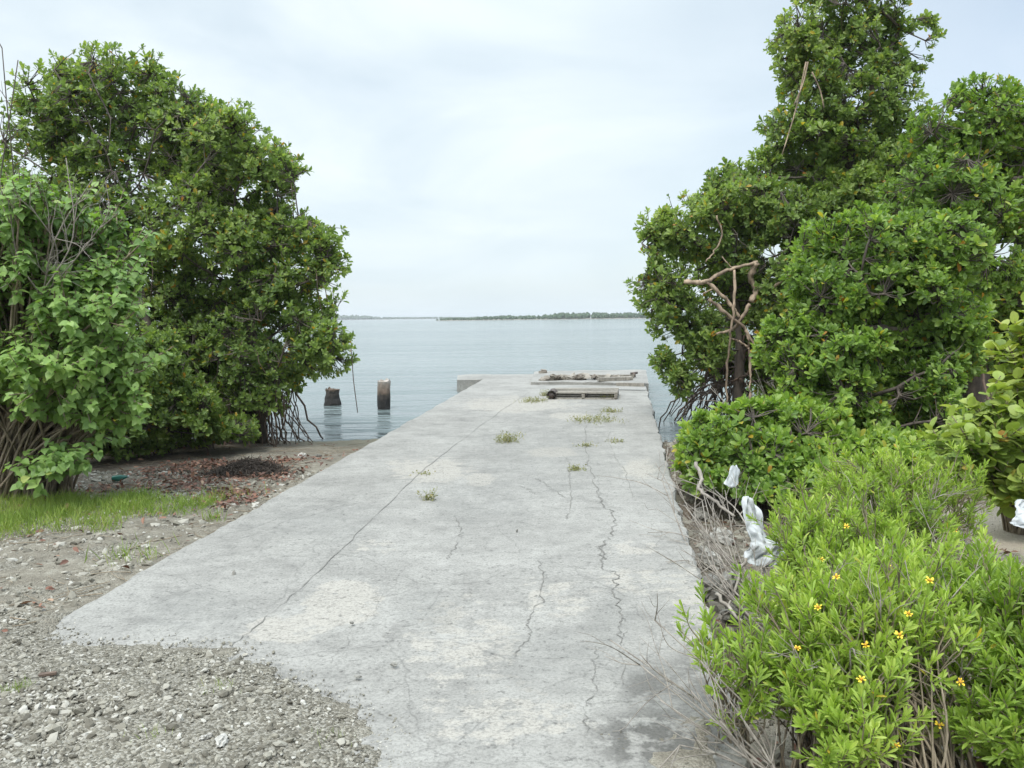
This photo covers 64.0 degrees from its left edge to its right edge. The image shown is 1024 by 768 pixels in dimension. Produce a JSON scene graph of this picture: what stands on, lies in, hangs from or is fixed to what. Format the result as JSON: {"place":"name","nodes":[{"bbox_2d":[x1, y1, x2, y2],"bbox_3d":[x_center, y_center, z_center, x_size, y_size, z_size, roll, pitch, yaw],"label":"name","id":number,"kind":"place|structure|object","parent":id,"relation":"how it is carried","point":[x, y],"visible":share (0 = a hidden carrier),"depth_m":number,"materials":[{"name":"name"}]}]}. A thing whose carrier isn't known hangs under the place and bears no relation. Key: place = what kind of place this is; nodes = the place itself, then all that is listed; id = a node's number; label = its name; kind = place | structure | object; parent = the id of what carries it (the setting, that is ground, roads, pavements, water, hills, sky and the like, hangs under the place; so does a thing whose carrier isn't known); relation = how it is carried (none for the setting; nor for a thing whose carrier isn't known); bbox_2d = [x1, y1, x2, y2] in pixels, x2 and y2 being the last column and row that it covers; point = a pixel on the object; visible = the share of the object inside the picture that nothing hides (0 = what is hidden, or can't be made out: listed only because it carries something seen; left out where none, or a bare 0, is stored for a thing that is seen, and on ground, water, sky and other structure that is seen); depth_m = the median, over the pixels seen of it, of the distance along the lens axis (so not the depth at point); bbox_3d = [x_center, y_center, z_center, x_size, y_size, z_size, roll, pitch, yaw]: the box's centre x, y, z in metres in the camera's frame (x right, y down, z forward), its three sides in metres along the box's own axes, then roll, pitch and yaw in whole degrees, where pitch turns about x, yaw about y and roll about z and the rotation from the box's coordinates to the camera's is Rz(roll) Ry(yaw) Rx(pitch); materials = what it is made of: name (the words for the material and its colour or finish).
{"place":"outdoors","nodes":[
{"label":"outdoors","id":0,"kind":"place"},
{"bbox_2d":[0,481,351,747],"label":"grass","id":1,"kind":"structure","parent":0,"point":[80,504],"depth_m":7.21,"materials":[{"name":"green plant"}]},
{"bbox_2d":[126,317,762,441],"bbox_3d":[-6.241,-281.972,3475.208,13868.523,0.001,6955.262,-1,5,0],"label":"water","id":2,"kind":"structure","parent":0,"point":[421,364],"depth_m":35.55,"materials":[{"name":"liquid"}]},
{"bbox_2d":[324,387,340,405],"bbox_3d":[-4.026,0.867,18.412,0.403,1.613,0.390,-1,5,0],"label":"piling","id":3,"kind":"object","parent":2,"relation":"in","point":[332,397],"visible":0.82,"depth_m":18.23,"materials":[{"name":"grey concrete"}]},
{"bbox_2d":[377,378,390,409],"bbox_3d":[-2.730,0.803,17.470,0.327,1.862,0.296,-1,5,0],"label":"piling","id":4,"kind":"object","parent":2,"relation":"in","point":[383,394],"visible":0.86,"depth_m":17.32,"materials":[{"name":"wood"}]},
{"bbox_2d":[0,439,1023,767],"bbox_3d":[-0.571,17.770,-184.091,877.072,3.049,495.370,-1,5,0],"label":"ground","id":5,"kind":"structure","parent":0,"point":[324,755],"depth_m":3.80,"materials":[{"name":"grey gravel"}]},
{"bbox_2d":[0,44,20,180],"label":"bare shrub","id":6,"kind":"object","parent":5,"relation":"on","point":[8,115],"visible":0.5,"depth_m":7.57,"materials":[{"name":"grey plant"}]},
{"bbox_2d":[38,671,56,676],"bbox_3d":[-2.062,1.287,3.641,0.073,0.014,0.021,-2,5,-17],"label":"wood chip","id":7,"kind":"object","parent":5,"relation":"on","point":[41,674],"visible":1,"depth_m":3.64,"materials":[{"name":"brown wood"}]},
{"bbox_2d":[3,432,104,498],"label":"leafy shrub","id":8,"kind":"object","parent":5,"relation":"on","point":[57,459],"visible":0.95,"depth_m":7.24,"materials":[{"name":"green plant"}]},
{"bbox_2d":[0,153,174,499],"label":"leafy shrub","id":9,"kind":"object","parent":5,"relation":"on","point":[69,354],"visible":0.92,"depth_m":7.29,"materials":[{"name":"green plant"}]},
{"bbox_2d":[0,158,132,295],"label":"bare shrub","id":10,"kind":"object","parent":9,"relation":"attached to","point":[56,250],"visible":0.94,"depth_m":6.95,"materials":[{"name":"brown wood"}]},
{"bbox_2d":[111,475,128,481],"bbox_3d":[-4.274,1.027,8.953,0.177,0.076,0.068,-2,5,-17],"label":"bottle","id":11,"kind":"object","parent":5,"relation":"on","point":[118,477],"visible":0.98,"depth_m":8.92,"materials":[{"name":"green plastic"}]},
{"bbox_2d":[0,39,257,454],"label":"mangrove tree","id":12,"kind":"object","parent":5,"relation":"on","point":[90,88],"visible":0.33,"depth_m":11.68,"materials":[{"name":"green plant"}]},
{"bbox_2d":[70,325,261,462],"bbox_3d":[-4.535,0.192,10.644,2.546,1.921,1.707,-3,5,-25],"label":"mangrove sapling","id":13,"kind":"object","parent":5,"relation":"on","point":[179,393],"visible":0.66,"depth_m":10.38,"materials":[{"name":"green plant"}]},
{"bbox_2d":[197,732,212,740],"bbox_3d":[-1.157,1.334,3.090,0.060,0.040,0.041,-1,5,0],"label":"rock","id":14,"kind":"object","parent":5,"relation":"on","point":[206,736],"visible":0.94,"depth_m":3.08,"materials":[{"name":"white stone"}]},
{"bbox_2d":[214,733,228,747],"bbox_3d":[-1.083,1.333,3.061,0.054,0.053,0.086,-1,5,0],"label":"rock","id":15,"kind":"object","parent":5,"relation":"on","point":[222,739],"visible":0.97,"depth_m":3.04,"materials":[{"name":"white stone"}]},
{"bbox_2d":[131,95,360,446],"bbox_3d":[-3.972,-1.592,12.300,3.690,5.350,2.908,-1,5,0],"label":"mangrove tree","id":16,"kind":"object","parent":5,"relation":"on","point":[261,285],"visible":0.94,"depth_m":11.51,"materials":[{"name":"green plant"}]},
{"bbox_2d":[196,451,303,479],"bbox_3d":[-2.922,0.974,9.486,1.588,0.435,1.177,-1,5,0],"label":"seaweed heap","id":17,"kind":"object","parent":5,"relation":"on","point":[246,465],"visible":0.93,"depth_m":9.32,"materials":[{"name":"black plant"}]},
{"bbox_2d":[43,370,750,767],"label":"concrete jetty","id":18,"kind":"object","parent":5,"relation":"on","point":[465,606],"visible":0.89,"depth_m":4.86,"materials":[{"name":"grey concrete"}]},
{"bbox_2d":[417,488,441,500],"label":"weed tuft","id":19,"kind":"object","parent":18,"relation":"on","point":[430,496],"visible":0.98,"depth_m":7.24,"materials":[{"name":"plant"}]},
{"bbox_2d":[494,431,525,443],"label":"weed tuft","id":20,"kind":"object","parent":18,"relation":"on","point":[505,440],"visible":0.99,"depth_m":10.53,"materials":[{"name":"green plant"}]},
{"bbox_2d":[513,396,558,403],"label":"weed tuft","id":21,"kind":"object","parent":18,"relation":"on","point":[533,400],"visible":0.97,"depth_m":15.39,"materials":[{"name":"green plant"}]},
{"bbox_2d":[546,388,557,398],"bbox_3d":[0.786,0.195,15.948,0.190,0.205,0.271,1,5,14],"label":"drum stub","id":22,"kind":"object","parent":18,"relation":"on","point":[551,393],"visible":0.98,"depth_m":15.86,"materials":[{"name":"metal"}]},
{"bbox_2d":[563,374,572,379],"bbox_3d":[1.349,-0.156,19.574,0.279,0.161,0.142,-3,5,-28],"label":"rubble chunk","id":23,"kind":"object","parent":18,"relation":"on","point":[569,377],"visible":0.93,"depth_m":19.52,"materials":[{"name":"concrete"}]},
{"bbox_2d":[566,463,586,471],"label":"weed tuft","id":24,"kind":"object","parent":18,"relation":"on","point":[574,467],"visible":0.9,"depth_m":8.55,"materials":[{"name":"green plant"}]},
{"bbox_2d":[572,441,596,446],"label":"weed tuft","id":25,"kind":"object","parent":18,"relation":"on","point":[586,444],"visible":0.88,"depth_m":10.13,"materials":[{"name":"plant"}]},
{"bbox_2d":[552,388,618,398],"bbox_3d":[1.452,0.184,16.297,1.316,0.137,1.012,0,5,9],"label":"pallet","id":26,"kind":"object","parent":18,"relation":"on","point":[564,393],"visible":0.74,"depth_m":16.26,"materials":[{"name":"grey wood"}]},
{"bbox_2d":[566,411,628,425],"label":"weed tuft","id":27,"kind":"object","parent":18,"relation":"on","point":[596,418],"visible":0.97,"depth_m":12.52,"materials":[{"name":"plant"}]},
{"bbox_2d":[601,407,622,412],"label":"weed tuft","id":28,"kind":"object","parent":18,"relation":"on","point":[611,410],"visible":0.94,"depth_m":13.69,"materials":[{"name":"plant"}]},
{"bbox_2d":[590,375,633,377],"bbox_3d":[2.026,-0.176,20.055,1.912,0.110,0.169,0,5,4],"label":"plank","id":29,"kind":"object","parent":18,"relation":"on","point":[601,376],"visible":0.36,"depth_m":19.93,"materials":[{"name":"grey wood"}]},
{"bbox_2d":[597,376,632,381],"bbox_3d":[2.415,-0.122,19.218,0.915,0.084,0.126,-3,5,-22],"label":"plank","id":30,"kind":"object","parent":18,"relation":"on","point":[615,378],"visible":1,"depth_m":19.15,"materials":[{"name":"grey wood"}]},
{"bbox_2d":[607,437,624,443],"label":"weed tuft","id":31,"kind":"object","parent":18,"relation":"on","point":[621,440],"visible":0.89,"depth_m":10.43,"materials":[{"name":"plant"}]},
{"bbox_2d":[616,382,645,386],"bbox_3d":[2.562,0.011,17.683,0.627,0.074,0.149,1,5,23],"label":"plank","id":32,"kind":"object","parent":18,"relation":"on","point":[631,384],"visible":1,"depth_m":17.61,"materials":[{"name":"grey wood"}]},
{"bbox_3d":[1.647,-0.156,19.570,0.268,0.155,0.284,-1,5,0],"label":"rubble chunk","id":33,"kind":"object","parent":18,"relation":"on","visible":0},
{"bbox_2d":[582,373,590,378],"bbox_3d":[1.774,-0.197,19.571,0.226,0.130,0.227,-1,5,0],"label":"rubble chunk","id":34,"kind":"object","parent":33,"relation":"on","point":[587,376],"visible":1,"depth_m":19.50,"materials":[{"name":"concrete"}]},
{"bbox_2d":[204,296,754,427],"bbox_3d":[-1.299,-0.105,15.018,12.364,3.150,5.168,-1,5,0],"label":"mangrove tree","id":35,"kind":"object","parent":5,"relation":"on","point":[718,386],"visible":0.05,"depth_m":13.57,"materials":[{"name":"green plant"}]},
{"bbox_2d":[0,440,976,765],"bbox_3d":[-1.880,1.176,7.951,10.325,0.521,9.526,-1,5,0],"label":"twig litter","id":36,"kind":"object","parent":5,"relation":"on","point":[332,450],"visible":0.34,"depth_m":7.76,"materials":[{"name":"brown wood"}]},
{"bbox_2d":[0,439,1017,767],"bbox_3d":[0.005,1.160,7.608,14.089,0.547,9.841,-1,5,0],"label":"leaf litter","id":37,"kind":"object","parent":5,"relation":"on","point":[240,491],"visible":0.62,"depth_m":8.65,"materials":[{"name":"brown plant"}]},
{"bbox_2d":[579,593,792,767],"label":"bare shrub","id":38,"kind":"object","parent":5,"relation":"on","point":[744,752],"visible":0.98,"depth_m":2.91,"materials":[{"name":"grey wood"}]},
{"bbox_2d":[597,444,776,635],"bbox_3d":[1.454,1.034,5.782,1.530,1.018,1.923,-1,5,0],"label":"bare shrub","id":39,"kind":"object","parent":5,"relation":"on","point":[723,552],"visible":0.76,"depth_m":5.45,"materials":[{"name":"grey wood"}]},
{"bbox_2d":[694,462,734,516],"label":"dead branch","id":40,"kind":"object","parent":39,"relation":"on","point":[699,470],"visible":0.98,"depth_m":6.12,"materials":[{"name":"grey wood"}]},
{"bbox_2d":[726,558,747,608],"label":"dead branch","id":41,"kind":"object","parent":39,"relation":"on","point":[738,577],"visible":0.67,"depth_m":5.23,"materials":[{"name":"grey wood"}]},
{"bbox_2d":[741,496,784,566],"bbox_3d":[1.645,0.993,5.495,0.301,0.451,0.346,3,6,38],"label":"plastic sheet","id":42,"kind":"object","parent":39,"relation":"in","point":[757,532],"visible":0.82,"depth_m":5.48,"materials":[{"name":"white plastic"}]},
{"bbox_2d":[691,507,707,522],"bbox_3d":[1.835,1.314,8.021,0.177,0.215,0.202,-1,5,0],"label":"rock","id":43,"kind":"object","parent":5,"relation":"on","point":[700,516],"visible":0.41,"depth_m":7.97,"materials":[{"name":"grey stone"}]},
{"bbox_2d":[644,461,768,594],"bbox_3d":[1.573,1.071,6.450,0.920,0.846,1.531,1,5,18],"label":"bare shrub","id":44,"kind":"object","parent":5,"relation":"on","point":[716,537],"visible":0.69,"depth_m":6.23,"materials":[{"name":"grey wood"}]},
{"bbox_2d":[724,465,739,487],"bbox_3d":[1.782,0.746,6.607,0.080,0.152,0.406,2,5,30],"label":"plastic scrap","id":45,"kind":"object","parent":44,"relation":"on","point":[729,481],"visible":0.98,"depth_m":6.62,"materials":[{"name":"white plastic"}]},
{"bbox_2d":[697,545,723,569],"bbox_3d":[1.602,1.412,6.591,0.248,0.244,0.181,-5,6,-43],"label":"rock","id":46,"kind":"object","parent":5,"relation":"on","point":[705,559],"visible":0.46,"depth_m":6.53,"materials":[{"name":"grey stone"}]},
{"bbox_2d":[702,574,724,599],"bbox_3d":[1.415,1.475,5.921,0.246,0.222,0.234,-1,5,0],"label":"rock","id":47,"kind":"object","parent":5,"relation":"on","point":[710,590],"visible":0.29,"depth_m":5.85,"materials":[{"name":"grey stone"}]},
{"bbox_2d":[709,527,735,545],"bbox_3d":[1.852,1.365,7.219,0.198,0.188,0.281,-1,5,0],"label":"rock","id":48,"kind":"object","parent":5,"relation":"on","point":[722,537],"visible":0.45,"depth_m":7.16,"materials":[{"name":"grey stone"}]},
{"bbox_2d":[723,571,736,594],"bbox_3d":[1.575,1.464,6.020,0.174,0.242,0.313,-1,5,0],"label":"rock","id":49,"kind":"object","parent":5,"relation":"on","point":[725,575],"visible":0.28,"depth_m":5.92,"materials":[{"name":"grey stone"}]},
{"bbox_2d":[720,604,743,621],"bbox_3d":[1.455,1.518,5.420,0.172,0.116,0.136,-1,5,0],"label":"rock","id":50,"kind":"object","parent":5,"relation":"on","point":[726,616],"visible":0.57,"depth_m":5.38,"materials":[{"name":"grey stone"}]},
{"bbox_2d":[623,166,842,419],"bbox_3d":[3.696,-1.165,12.909,3.994,4.317,2.788,-1,5,0],"label":"mangrove tree","id":51,"kind":"object","parent":5,"relation":"on","point":[666,296],"visible":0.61,"depth_m":12.13,"materials":[{"name":"green plant"}]},
{"bbox_2d":[684,215,787,402],"bbox_3d":[3.277,-1.035,11.896,1.603,2.831,0.373,-1,5,0],"label":"dead branch","id":52,"kind":"object","parent":51,"relation":"attached to","point":[754,265],"visible":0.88,"depth_m":11.82,"materials":[{"name":"brown wood"}]},
{"bbox_2d":[715,592,754,631],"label":"dead branch","id":53,"kind":"object","parent":5,"relation":"on","point":[726,604],"visible":0.69,"depth_m":4.65,"materials":[{"name":"grey wood"}]},
{"bbox_2d":[672,579,804,757],"bbox_3d":[0.842,1.206,3.111,0.426,0.834,0.476,-3,5,-30],"label":"flowering shrub","id":54,"kind":"object","parent":5,"relation":"on","point":[745,695],"visible":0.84,"depth_m":3.04,"materials":[{"name":"green plant"}]},
{"bbox_2d":[699,371,826,408],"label":"bare shrub","id":55,"kind":"object","parent":5,"relation":"on","point":[748,387],"visible":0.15,"depth_m":10.23,"materials":[{"name":"brown wood"}]},
{"bbox_2d":[669,391,949,505],"bbox_3d":[2.993,0.675,8.109,2.788,1.180,1.828,-1,5,0],"label":"mangrove sapling","id":56,"kind":"object","parent":5,"relation":"on","point":[767,443],"visible":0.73,"depth_m":7.99,"materials":[{"name":"green plant"}]},
{"bbox_2d":[698,0,947,247],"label":"mangrove tree","id":57,"kind":"object","parent":5,"relation":"on","point":[847,159],"visible":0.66,"depth_m":12.60,"materials":[{"name":"green plant"}]},
{"bbox_2d":[782,62,824,154],"bbox_3d":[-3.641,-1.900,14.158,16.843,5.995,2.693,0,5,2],"label":"dead branch","id":58,"kind":"object","parent":57,"relation":"attached to","point":[803,80],"depth_m":12.34,"materials":[{"name":"wood"}]},
{"bbox_2d":[744,313,944,396],"bbox_3d":[6.606,-0.972,15.443,4.762,3.716,3.139,-1,5,0],"label":"mangrove tree","id":59,"kind":"object","parent":5,"relation":"on","point":[755,392],"depth_m":15.54,"materials":[{"name":"green plant"}]},
{"bbox_2d":[744,460,961,685],"bbox_3d":[1.709,1.048,4.195,1.264,1.294,1.296,-1,5,0],"label":"flowering shrub","id":60,"kind":"object","parent":5,"relation":"on","point":[844,524],"visible":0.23,"depth_m":4.25,"materials":[{"name":"green plant"}]},
{"bbox_2d":[716,515,1021,767],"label":"flowering shrub","id":61,"kind":"object","parent":5,"relation":"on","point":[861,721],"visible":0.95,"depth_m":2.90,"materials":[{"name":"green plant"}]},
{"bbox_2d":[749,199,1003,456],"bbox_3d":[4.052,-0.419,8.995,2.832,3.208,1.883,-1,5,0],"label":"mangrove tree","id":62,"kind":"object","parent":5,"relation":"on","point":[857,271],"visible":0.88,"depth_m":8.71,"materials":[{"name":"green plant"}]},
{"bbox_2d":[759,534,993,758],"bbox_3d":[1.313,1.081,2.974,0.812,0.958,0.531,-3,5,-27],"label":"bare shrub","id":63,"kind":"object","parent":5,"relation":"on","point":[948,694],"visible":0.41,"depth_m":2.92,"materials":[{"name":"brown wood"}]},
{"bbox_2d":[771,432,997,567],"bbox_3d":[2.415,0.952,5.323,1.210,1.177,1.865,2,6,33],"label":"flowering shrub","id":64,"kind":"object","parent":5,"relation":"on","point":[889,481],"visible":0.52,"depth_m":5.39,"materials":[{"name":"green plant"}]},
{"bbox_2d":[814,463,987,573],"bbox_3d":[2.136,0.993,4.747,1.202,1.044,0.862,-4,6,-38],"label":"bare shrub","id":65,"kind":"object","parent":5,"relation":"on","point":[915,504],"visible":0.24,"depth_m":4.91,"materials":[{"name":"brown wood"}]},
{"bbox_2d":[852,71,1023,417],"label":"mangrove tree","id":66,"kind":"object","parent":5,"relation":"on","point":[978,159],"visible":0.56,"depth_m":10.49,"materials":[{"name":"green plant"}]},
{"bbox_2d":[903,253,1011,398],"bbox_3d":[8.600,-1.176,13.999,5.278,3.742,3.151,-1,5,0],"label":"mangrove tree","id":67,"kind":"object","parent":5,"relation":"on","point":[963,395],"visible":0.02,"depth_m":13.49,"materials":[{"name":"green plant"}]},
{"bbox_2d":[908,524,1023,767],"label":"flowering shrub","id":68,"kind":"object","parent":5,"relation":"on","point":[995,732],"visible":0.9,"depth_m":2.82,"materials":[{"name":"green plant"}]},
{"bbox_2d":[923,292,1023,534],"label":"seagrape shrub","id":69,"kind":"object","parent":5,"relation":"on","point":[996,438],"visible":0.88,"depth_m":5.84,"materials":[{"name":"green plant"}]},
{"bbox_2d":[1009,499,1023,527],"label":"plastic bag","id":70,"kind":"object","parent":5,"relation":"on","point":[1018,520],"visible":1,"depth_m":5.17,"materials":[{"name":"white plastic"}]},
{"bbox_2d":[0,0,1023,318],"label":"sky","id":71,"kind":"structure","parent":0,"point":[480,158],"materials":[{"name":"white"}]},
{"bbox_2d":[438,317,636,320],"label":"island","id":72,"kind":"structure","parent":0,"point":[544,319],"depth_m":538.66,"materials":[{"name":"green plant"}]},
{"bbox_2d":[436,310,729,320],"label":"forest","id":73,"kind":"object","parent":72,"relation":"on","point":[568,315],"visible":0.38,"depth_m":544.92,"materials":[{"name":"green plant"}]},
{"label":"island","id":74,"kind":"structure","parent":0,"visible":0},
{"bbox_2d":[331,314,473,319],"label":"forest","id":75,"kind":"object","parent":74,"relation":"on","point":[350,317],"visible":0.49,"depth_m":1731.81,"materials":[{"name":"green plant"}]}
]}

